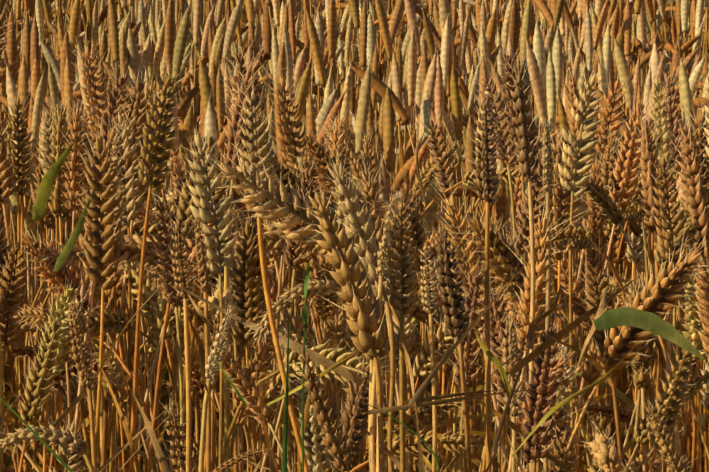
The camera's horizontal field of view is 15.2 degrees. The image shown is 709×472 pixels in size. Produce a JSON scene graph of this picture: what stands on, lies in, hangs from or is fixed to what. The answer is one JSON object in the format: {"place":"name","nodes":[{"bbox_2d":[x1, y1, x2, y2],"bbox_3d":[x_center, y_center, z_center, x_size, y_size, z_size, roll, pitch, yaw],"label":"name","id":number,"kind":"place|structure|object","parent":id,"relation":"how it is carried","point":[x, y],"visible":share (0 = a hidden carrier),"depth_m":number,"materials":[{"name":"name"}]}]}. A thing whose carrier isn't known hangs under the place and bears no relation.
{"place":"outdoors","nodes":[
{"label":"outdoors","id":0,"kind":"place"},
{"bbox_2d":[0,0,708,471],"bbox_3d":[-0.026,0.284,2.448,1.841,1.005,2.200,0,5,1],"label":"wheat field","id":1,"kind":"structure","parent":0,"point":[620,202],"depth_m":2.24,"materials":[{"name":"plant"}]},
{"bbox_2d":[0,397,72,471],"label":"grass blade","id":2,"kind":"object","parent":1,"relation":"attached to","point":[68,468],"depth_m":1.30,"materials":[{"name":"plant"}]},
{"bbox_2d":[53,189,93,271],"bbox_3d":[-0.207,-0.005,1.965,0.031,0.063,0.005,0,5,1],"label":"green leaf","id":3,"kind":"object","parent":1,"relation":"attached to","point":[67,249],"visible":1,"depth_m":1.97,"materials":[{"name":"plant"}]},
{"bbox_2d":[77,299,141,471],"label":"leaf","id":4,"kind":"object","parent":1,"relation":"on","point":[132,447],"visible":1,"depth_m":1.68,"materials":[{"name":"plant"}]},
{"bbox_2d":[52,279,166,427],"bbox_3d":[-0.156,0.077,1.661,0.078,0.100,0.014,0,5,-3],"label":"leaf","id":5,"kind":"object","parent":1,"relation":"on","point":[59,419],"visible":0.79,"depth_m":1.67,"materials":[{"name":"brown plant"}]},
{"bbox_2d":[97,399,179,471],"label":"leaf","id":6,"kind":"object","parent":1,"relation":"on","point":[114,456],"visible":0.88,"depth_m":1.72,"materials":[{"name":"brown plant"}]},
{"bbox_2d":[118,366,170,471],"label":"leaf","id":7,"kind":"object","parent":1,"relation":"on","point":[160,455],"visible":1,"depth_m":1.70,"materials":[{"name":"plant"}]},
{"bbox_2d":[253,436,274,471],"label":"leaf","id":8,"kind":"object","parent":1,"relation":"on","point":[256,467],"visible":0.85,"depth_m":1.65,"materials":[{"name":"beige plant"}]},
{"bbox_2d":[298,350,315,471],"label":"leaf","id":9,"kind":"object","parent":1,"relation":"on","point":[307,408],"visible":0.44,"depth_m":1.68,"materials":[{"name":"brown plant"}]},
{"bbox_2d":[267,351,360,405],"bbox_3d":[-0.017,0.078,1.486,0.064,0.033,0.014,-1,5,-17],"label":"leaf","id":10,"kind":"object","parent":1,"relation":"on","point":[328,370],"visible":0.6,"depth_m":1.48,"materials":[{"name":"yellow plant"}]},
{"bbox_2d":[350,416,406,471],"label":"leaf","id":11,"kind":"object","parent":1,"relation":"on","point":[393,458],"visible":0.71,"depth_m":1.54,"materials":[{"name":"brown plant"}]},
{"bbox_2d":[402,343,424,471],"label":"dry blade","id":12,"kind":"object","parent":1,"relation":"on","point":[421,463],"visible":0.98,"depth_m":1.41,"materials":[{"name":"plant"}]},
{"bbox_2d":[459,304,547,430],"bbox_3d":[0.094,0.078,1.626,0.058,0.085,0.017,2,5,20],"label":"leaf","id":13,"kind":"object","parent":1,"relation":"on","point":[462,427],"visible":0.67,"depth_m":1.63,"materials":[{"name":"brown plant"}]},
{"bbox_2d":[525,285,560,349],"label":"leaf","id":14,"kind":"object","parent":1,"relation":"on","point":[533,326],"visible":1,"depth_m":1.51,"materials":[{"name":"brown plant"}]},
{"bbox_2d":[55,203,703,471],"bbox_3d":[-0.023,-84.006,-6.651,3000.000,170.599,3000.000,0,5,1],"label":"field ground","id":15,"kind":"structure","parent":0,"point":[165,437],"depth_m":4.99,"materials":[{"name":"soil"}]},
{"bbox_2d":[0,293,47,347],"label":"wheat field","id":16,"kind":"structure","parent":15,"relation":"on","point":[25,327],"depth_m":2.65,"materials":[{"name":"plant"}]},
{"bbox_2d":[32,141,75,221],"bbox_3d":[-0.256,-0.047,2.266,0.037,0.069,0.006,0,5,1],"label":"green leaf","id":17,"kind":"object","parent":16,"relation":"attached to","point":[43,193],"visible":1,"depth_m":2.27,"materials":[{"name":"plant"}]},
{"bbox_2d":[2,0,65,57],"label":"wheat plants","id":18,"kind":"object","parent":15,"relation":"on","point":[29,24],"visible":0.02,"depth_m":7.20,"materials":[{"name":"plant"}]},
{"bbox_2d":[0,419,94,471],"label":"wheat","id":19,"kind":"object","parent":15,"relation":"on","point":[52,434],"visible":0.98,"depth_m":1.45,"materials":[{"name":"plant"}]},
{"bbox_2d":[12,0,84,52],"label":"wheat plants","id":20,"kind":"object","parent":15,"relation":"on","point":[51,13],"depth_m":8.49,"materials":[{"name":"plant"}]},
{"bbox_2d":[9,0,93,33],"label":"wheat plants","id":21,"kind":"object","parent":15,"relation":"on","point":[65,7],"depth_m":9.04,"materials":[{"name":"plant"}]},
{"bbox_2d":[61,294,107,471],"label":"wheat","id":22,"kind":"object","parent":15,"relation":"on","point":[80,354],"visible":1,"depth_m":1.60,"materials":[{"name":"plant"}]},
{"bbox_2d":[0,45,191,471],"bbox_3d":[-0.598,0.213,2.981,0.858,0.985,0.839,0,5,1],"label":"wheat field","id":23,"kind":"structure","parent":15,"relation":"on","point":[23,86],"depth_m":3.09,"materials":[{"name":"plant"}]},
{"bbox_2d":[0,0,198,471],"bbox_3d":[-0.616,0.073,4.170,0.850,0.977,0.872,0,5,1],"label":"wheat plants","id":24,"kind":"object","parent":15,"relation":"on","point":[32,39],"visible":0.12,"depth_m":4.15,"materials":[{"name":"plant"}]},
{"bbox_2d":[0,0,263,470],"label":"wheat plants","id":25,"kind":"object","parent":15,"relation":"on","point":[157,43],"visible":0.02,"depth_m":4.65,"materials":[{"name":"plant"}]},
{"bbox_2d":[0,0,264,414],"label":"wheat plants","id":26,"kind":"object","parent":15,"relation":"on","point":[93,27],"visible":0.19,"depth_m":5.27,"materials":[{"name":"plant"}]},
{"bbox_2d":[3,0,274,242],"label":"wheat plants","id":27,"kind":"object","parent":15,"relation":"on","point":[176,8],"visible":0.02,"depth_m":6.55,"materials":[{"name":"plant"}]},
{"bbox_2d":[0,0,285,278],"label":"wheat plants","id":28,"kind":"object","parent":15,"relation":"on","point":[155,9],"visible":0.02,"depth_m":5.99,"materials":[{"name":"plant"}]},
{"bbox_2d":[42,0,274,153],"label":"wheat plants","id":29,"kind":"object","parent":15,"relation":"on","point":[179,88],"visible":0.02,"depth_m":7.08,"materials":[{"name":"plant"}]},
{"bbox_2d":[64,0,268,109],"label":"wheat plants","id":30,"kind":"object","parent":15,"relation":"on","point":[177,24],"depth_m":8.06,"materials":[{"name":"plant"}]},
{"bbox_2d":[53,0,301,118],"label":"wheat plants","id":31,"kind":"object","parent":15,"relation":"on","point":[138,39],"depth_m":7.54,"materials":[{"name":"plant"}]},
{"bbox_2d":[159,392,197,471],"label":"wheat","id":32,"kind":"object","parent":15,"relation":"on","point":[180,449],"visible":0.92,"depth_m":1.58,"materials":[{"name":"plant"}]},
{"bbox_2d":[165,216,206,471],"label":"wheat","id":33,"kind":"object","parent":15,"relation":"on","point":[182,272],"visible":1,"depth_m":1.56,"materials":[{"name":"plant"}]},
{"bbox_2d":[187,293,213,329],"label":"leaf","id":34,"kind":"object","parent":33,"relation":"attached to","point":[204,319],"visible":0.88,"depth_m":1.55,"materials":[{"name":"beige plant"}]},
{"bbox_2d":[187,207,211,471],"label":"wheat","id":35,"kind":"object","parent":15,"relation":"on","point":[202,268],"visible":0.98,"depth_m":1.60,"materials":[{"name":"plant"}]},
{"bbox_2d":[118,371,208,471],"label":"leaf","id":36,"kind":"object","parent":35,"relation":"attached to","point":[151,434],"visible":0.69,"depth_m":1.61,"materials":[{"name":"plant"}]},
{"bbox_2d":[198,300,238,471],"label":"wheat","id":37,"kind":"object","parent":15,"relation":"on","point":[218,346],"visible":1,"depth_m":1.52,"materials":[{"name":"plant"}]},
{"bbox_2d":[174,283,364,385],"bbox_3d":[-0.049,0.056,1.518,0.112,0.056,0.010,1,5,17],"label":"leaf","id":38,"kind":"object","parent":37,"relation":"on","point":[342,371],"visible":0.92,"depth_m":1.51,"materials":[{"name":"beige plant"}]},
{"bbox_2d":[212,440,270,471],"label":"wheat","id":39,"kind":"object","parent":15,"relation":"on","point":[235,459],"visible":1,"depth_m":1.46,"materials":[{"name":"plant"}]},
{"bbox_2d":[188,318,218,411],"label":"leaf","id":40,"kind":"object","parent":39,"relation":"on","point":[201,351],"visible":1,"depth_m":1.43,"materials":[{"name":"brown plant"}]},
{"bbox_2d":[219,53,309,471],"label":"wheat","id":41,"kind":"object","parent":15,"relation":"on","point":[260,140],"visible":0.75,"depth_m":1.49,"materials":[{"name":"plant"}]},
{"bbox_2d":[184,130,380,471],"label":"wheat","id":42,"kind":"object","parent":15,"relation":"on","point":[280,193],"visible":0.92,"depth_m":1.45,"materials":[{"name":"plant"}]},
{"bbox_2d":[247,272,373,468],"bbox_3d":[-0.003,0.441,1.507,0.076,0.837,0.134,-2,5,-27],"label":"wheat","id":43,"kind":"object","parent":15,"relation":"on","point":[280,306],"visible":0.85,"depth_m":1.52,"materials":[{"name":"plant"}]},
{"bbox_2d":[259,383,276,471],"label":"dry leaf","id":44,"kind":"object","parent":43,"relation":"attached to","point":[271,459],"visible":0.98,"depth_m":1.48,"materials":[{"name":"plant"}]},
{"bbox_2d":[291,341,353,471],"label":"wheat","id":45,"kind":"object","parent":15,"relation":"on","point":[334,439],"visible":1,"depth_m":1.42,"materials":[{"name":"plant"}]},
{"bbox_2d":[195,327,246,403],"bbox_3d":[-0.076,0.069,1.390,0.037,0.038,0.018,4,6,39],"label":"leaf","id":46,"kind":"object","parent":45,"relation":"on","point":[236,391],"visible":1,"depth_m":1.38,"materials":[{"name":"brown plant"}]},
{"bbox_2d":[282,322,288,471],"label":"grass blade","id":47,"kind":"object","parent":45,"relation":"attached to","point":[284,450],"depth_m":1.41,"materials":[{"name":"plant"}]},
{"bbox_2d":[302,327,305,471],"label":"grass blade","id":48,"kind":"object","parent":45,"relation":"attached to","point":[303,379],"depth_m":1.42,"materials":[{"name":"plant"}]},
{"bbox_2d":[344,400,439,471],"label":"grass blade","id":49,"kind":"object","parent":45,"relation":"attached to","point":[431,450],"depth_m":1.43,"materials":[{"name":"plant"}]},
{"bbox_2d":[368,386,586,414],"bbox_3d":[0.070,0.088,1.419,0.126,0.013,0.007,-1,5,-9],"label":"dry blade","id":50,"kind":"object","parent":45,"relation":"in","point":[393,408],"visible":1,"depth_m":1.41,"materials":[{"name":"plant"}]},
{"bbox_2d":[406,389,506,403],"bbox_3d":[0.055,0.086,1.419,0.054,0.007,0.008,0,5,1],"label":"dry blade","id":51,"kind":"object","parent":50,"relation":"attached to","point":[421,399],"visible":1,"depth_m":1.42,"materials":[{"name":"plant"}]},
{"bbox_2d":[409,248,539,404],"bbox_3d":[0.065,0.046,1.418,0.082,0.084,0.002,-2,5,-26],"label":"dry blade","id":52,"kind":"object","parent":50,"relation":"on","point":[424,385],"visible":1,"depth_m":1.41,"materials":[{"name":"plant"}]},
{"bbox_2d":[577,288,607,367],"bbox_3d":[0.127,0.050,1.426,0.015,0.042,0.032,1,5,9],"label":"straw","id":53,"kind":"object","parent":50,"relation":"on","point":[601,309],"visible":0.96,"depth_m":1.42,"materials":[{"name":"beige plant"}]},
{"bbox_2d":[485,425,508,471],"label":"dry blade","id":54,"kind":"object","parent":45,"relation":"in","point":[487,469],"visible":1,"depth_m":1.39,"materials":[{"name":"plant"}]},
{"bbox_2d":[491,322,544,451],"bbox_3d":[0.086,0.079,1.387,0.032,0.067,0.004,-3,5,-33],"label":"dry blade","id":55,"kind":"object","parent":45,"relation":"in","point":[499,431],"visible":1,"depth_m":1.38,"materials":[{"name":"plant"}]},
{"bbox_2d":[572,439,579,471],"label":"dry blade","id":56,"kind":"object","parent":45,"relation":"in","point":[575,459],"visible":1,"depth_m":1.39,"materials":[{"name":"plant"}]},
{"bbox_2d":[511,333,646,456],"bbox_3d":[0.119,0.083,1.407,0.071,0.068,0.023,1,5,9],"label":"leaf blade","id":57,"kind":"object","parent":45,"relation":"on","point":[564,402],"visible":1,"depth_m":1.41,"materials":[{"name":"yellow plant"}]},
{"bbox_2d":[282,174,390,471],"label":"wheat","id":58,"kind":"object","parent":15,"relation":"on","point":[363,314],"visible":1,"depth_m":1.43,"materials":[{"name":"plant"}]},
{"bbox_2d":[302,249,309,323],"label":"grass blade","id":59,"kind":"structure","parent":58,"relation":"attached to","point":[304,309],"depth_m":1.42,"materials":[{"name":"plant"}]},
{"bbox_2d":[230,0,475,135],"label":"wheat plants","id":60,"kind":"object","parent":15,"relation":"on","point":[312,1],"depth_m":7.73,"materials":[{"name":"plant"}]},
{"bbox_2d":[311,134,397,471],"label":"wheat","id":61,"kind":"object","parent":15,"relation":"on","point":[356,219],"visible":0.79,"depth_m":1.58,"materials":[{"name":"plant"}]},
{"bbox_2d":[221,0,500,156],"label":"wheat plants","id":62,"kind":"object","parent":15,"relation":"on","point":[312,5],"visible":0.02,"depth_m":7.05,"materials":[{"name":"plant"}]},
{"bbox_2d":[185,0,557,387],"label":"wheat plants","id":63,"kind":"object","parent":15,"relation":"on","point":[457,8],"visible":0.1,"depth_m":5.25,"materials":[{"name":"plant"}]},
{"bbox_2d":[274,0,474,106],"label":"wheat plants","id":64,"kind":"object","parent":15,"relation":"on","point":[317,5],"depth_m":8.36,"materials":[{"name":"plant"}]},
{"bbox_2d":[180,0,573,460],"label":"wheat plants","id":65,"kind":"object","parent":15,"relation":"on","point":[355,16],"visible":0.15,"depth_m":4.66,"materials":[{"name":"plant"}]},
{"bbox_2d":[223,0,538,247],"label":"wheat plants","id":66,"kind":"object","parent":15,"relation":"on","point":[344,13],"visible":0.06,"depth_m":5.86,"materials":[{"name":"plant"}]},
{"bbox_2d":[116,0,647,471],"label":"wheat plants","id":67,"kind":"object","parent":15,"relation":"on","point":[432,38],"visible":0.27,"depth_m":4.16,"materials":[{"name":"plant"}]},
{"bbox_2d":[296,0,475,116],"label":"wheat plants","id":68,"kind":"object","parent":15,"relation":"on","point":[406,24],"depth_m":9.00,"materials":[{"name":"plant"}]},
{"bbox_2d":[370,190,403,471],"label":"wheat","id":69,"kind":"object","parent":15,"relation":"on","point":[382,264],"visible":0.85,"depth_m":1.50,"materials":[{"name":"plant"}]},
{"bbox_2d":[247,0,530,210],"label":"wheat plants","id":70,"kind":"object","parent":15,"relation":"on","point":[388,4],"visible":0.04,"depth_m":6.46,"materials":[{"name":"plant"}]},
{"bbox_2d":[381,193,418,471],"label":"wheat","id":71,"kind":"object","parent":15,"relation":"on","point":[408,279],"visible":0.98,"depth_m":1.45,"materials":[{"name":"plant"}]},
{"bbox_2d":[416,130,425,200],"bbox_3d":[0.037,-0.039,1.463,0.006,0.041,0.003,0,5,1],"label":"leaf blade","id":72,"kind":"object","parent":71,"relation":"attached to","point":[421,185],"visible":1,"depth_m":1.46,"materials":[{"name":"plant"}]},
{"bbox_2d":[499,365,518,471],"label":"leaf blade","id":73,"kind":"object","parent":71,"relation":"attached to","point":[507,413],"visible":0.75,"depth_m":1.49,"materials":[{"name":"brown plant"}]},
{"bbox_2d":[507,275,639,375],"bbox_3d":[0.124,0.050,1.497,0.085,0.054,0.002,-2,5,-23],"label":"leaf blade","id":74,"kind":"object","parent":71,"relation":"attached to","point":[542,347],"visible":0.92,"depth_m":1.49,"materials":[{"name":"plant"}]},
{"bbox_2d":[412,235,438,471],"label":"wheat","id":75,"kind":"object","parent":15,"relation":"on","point":[432,347],"visible":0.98,"depth_m":1.66,"materials":[{"name":"plant"}]},
{"bbox_2d":[424,219,471,471],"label":"wheat","id":76,"kind":"object","parent":15,"relation":"on","point":[456,323],"visible":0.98,"depth_m":1.59,"materials":[{"name":"plant"}]},
{"bbox_2d":[472,315,510,394],"bbox_3d":[0.074,0.070,1.539,0.014,0.044,0.040,-3,5,-34],"label":"leaf blade","id":77,"kind":"object","parent":76,"relation":"attached to","point":[491,356],"visible":0.83,"depth_m":1.53,"materials":[{"name":"yellow plant"}]},
{"bbox_2d":[462,69,505,471],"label":"wheat","id":78,"kind":"object","parent":15,"relation":"on","point":[485,181],"visible":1,"depth_m":1.60,"materials":[{"name":"plant"}]},
{"bbox_2d":[480,308,527,471],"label":"wheat","id":79,"kind":"object","parent":15,"relation":"on","point":[515,412],"visible":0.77,"depth_m":1.70,"materials":[{"name":"plant"}]},
{"bbox_2d":[496,46,543,471],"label":"wheat","id":80,"kind":"object","parent":15,"relation":"on","point":[525,134],"visible":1,"depth_m":1.68,"materials":[{"name":"plant"}]},
{"bbox_2d":[444,377,571,471],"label":"leaf blade","id":81,"kind":"object","parent":80,"relation":"attached to","point":[511,424],"visible":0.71,"depth_m":1.68,"materials":[{"name":"brown plant"}]},
{"bbox_2d":[504,425,525,471],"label":"leaf blade","id":82,"kind":"object","parent":80,"relation":"attached to","point":[522,469],"visible":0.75,"depth_m":1.65,"materials":[{"name":"beige plant"}]},
{"bbox_2d":[537,118,554,471],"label":"wheat","id":83,"kind":"object","parent":15,"relation":"on","point":[547,173],"visible":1,"depth_m":1.76,"materials":[{"name":"plant"}]},
{"bbox_2d":[472,0,675,103],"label":"wheat plants","id":84,"kind":"object","parent":15,"relation":"on","point":[566,1],"depth_m":7.76,"materials":[{"name":"plant"}]},
{"bbox_2d":[450,0,708,103],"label":"wheat plants","id":85,"kind":"object","parent":15,"relation":"on","point":[668,17],"depth_m":7.06,"materials":[{"name":"plant"}]},
{"bbox_2d":[488,0,708,239],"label":"wheat plants","id":86,"kind":"object","parent":15,"relation":"on","point":[671,8],"visible":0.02,"depth_m":6.53,"materials":[{"name":"plant"}]},
{"bbox_2d":[490,0,708,307],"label":"wheat plants","id":87,"kind":"object","parent":15,"relation":"on","point":[568,14],"visible":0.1,"depth_m":5.76,"materials":[{"name":"plant"}]},
{"bbox_2d":[492,0,708,383],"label":"wheat plants","id":88,"kind":"object","parent":15,"relation":"on","point":[599,5],"visible":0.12,"depth_m":5.30,"materials":[{"name":"plant"}]},
{"bbox_2d":[496,0,708,471],"bbox_3d":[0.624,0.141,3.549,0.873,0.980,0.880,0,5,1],"label":"wheat field","id":89,"kind":"structure","parent":15,"relation":"on","point":[607,57],"depth_m":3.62,"materials":[{"name":"plant"}]},
{"bbox_2d":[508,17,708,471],"bbox_3d":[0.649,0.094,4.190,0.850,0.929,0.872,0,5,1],"label":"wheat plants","id":90,"kind":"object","parent":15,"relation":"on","point":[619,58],"visible":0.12,"depth_m":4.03,"materials":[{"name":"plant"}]},
{"bbox_2d":[621,274,656,471],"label":"wheat","id":91,"kind":"object","parent":15,"relation":"on","point":[642,380],"visible":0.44,"depth_m":1.91,"materials":[{"name":"plant"}]},
{"bbox_2d":[593,307,705,360],"bbox_3d":[0.113,0.037,1.012,0.043,0.021,0.002,0,5,1],"label":"green leaf","id":92,"kind":"object","parent":15,"relation":"on","point":[638,318],"visible":1,"depth_m":1.01,"materials":[{"name":"plant"}]},
{"bbox_2d":[636,141,690,455],"bbox_3d":[0.251,0.371,1.948,0.053,0.890,0.211,2,5,26],"label":"wheat","id":93,"kind":"object","parent":15,"relation":"on","point":[664,225],"visible":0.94,"depth_m":1.86,"materials":[{"name":"plant"}]},
{"bbox_2d":[639,397,692,471],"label":"wheat","id":94,"kind":"object","parent":15,"relation":"on","point":[668,451],"visible":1,"depth_m":1.48,"materials":[{"name":"plant"}]},
{"bbox_2d":[523,310,613,386],"bbox_3d":[0.116,0.062,1.476,0.056,0.046,0.013,-2,5,-20],"label":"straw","id":95,"kind":"object","parent":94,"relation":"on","point":[594,362],"visible":0.98,"depth_m":1.49,"materials":[{"name":"plant"}]},
{"bbox_2d":[652,334,708,458],"bbox_3d":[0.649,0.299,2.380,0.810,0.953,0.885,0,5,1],"label":"wheat stalk","id":96,"kind":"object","parent":15,"relation":"on","point":[673,357],"depth_m":2.27,"materials":[{"name":"plant"}]}
]}

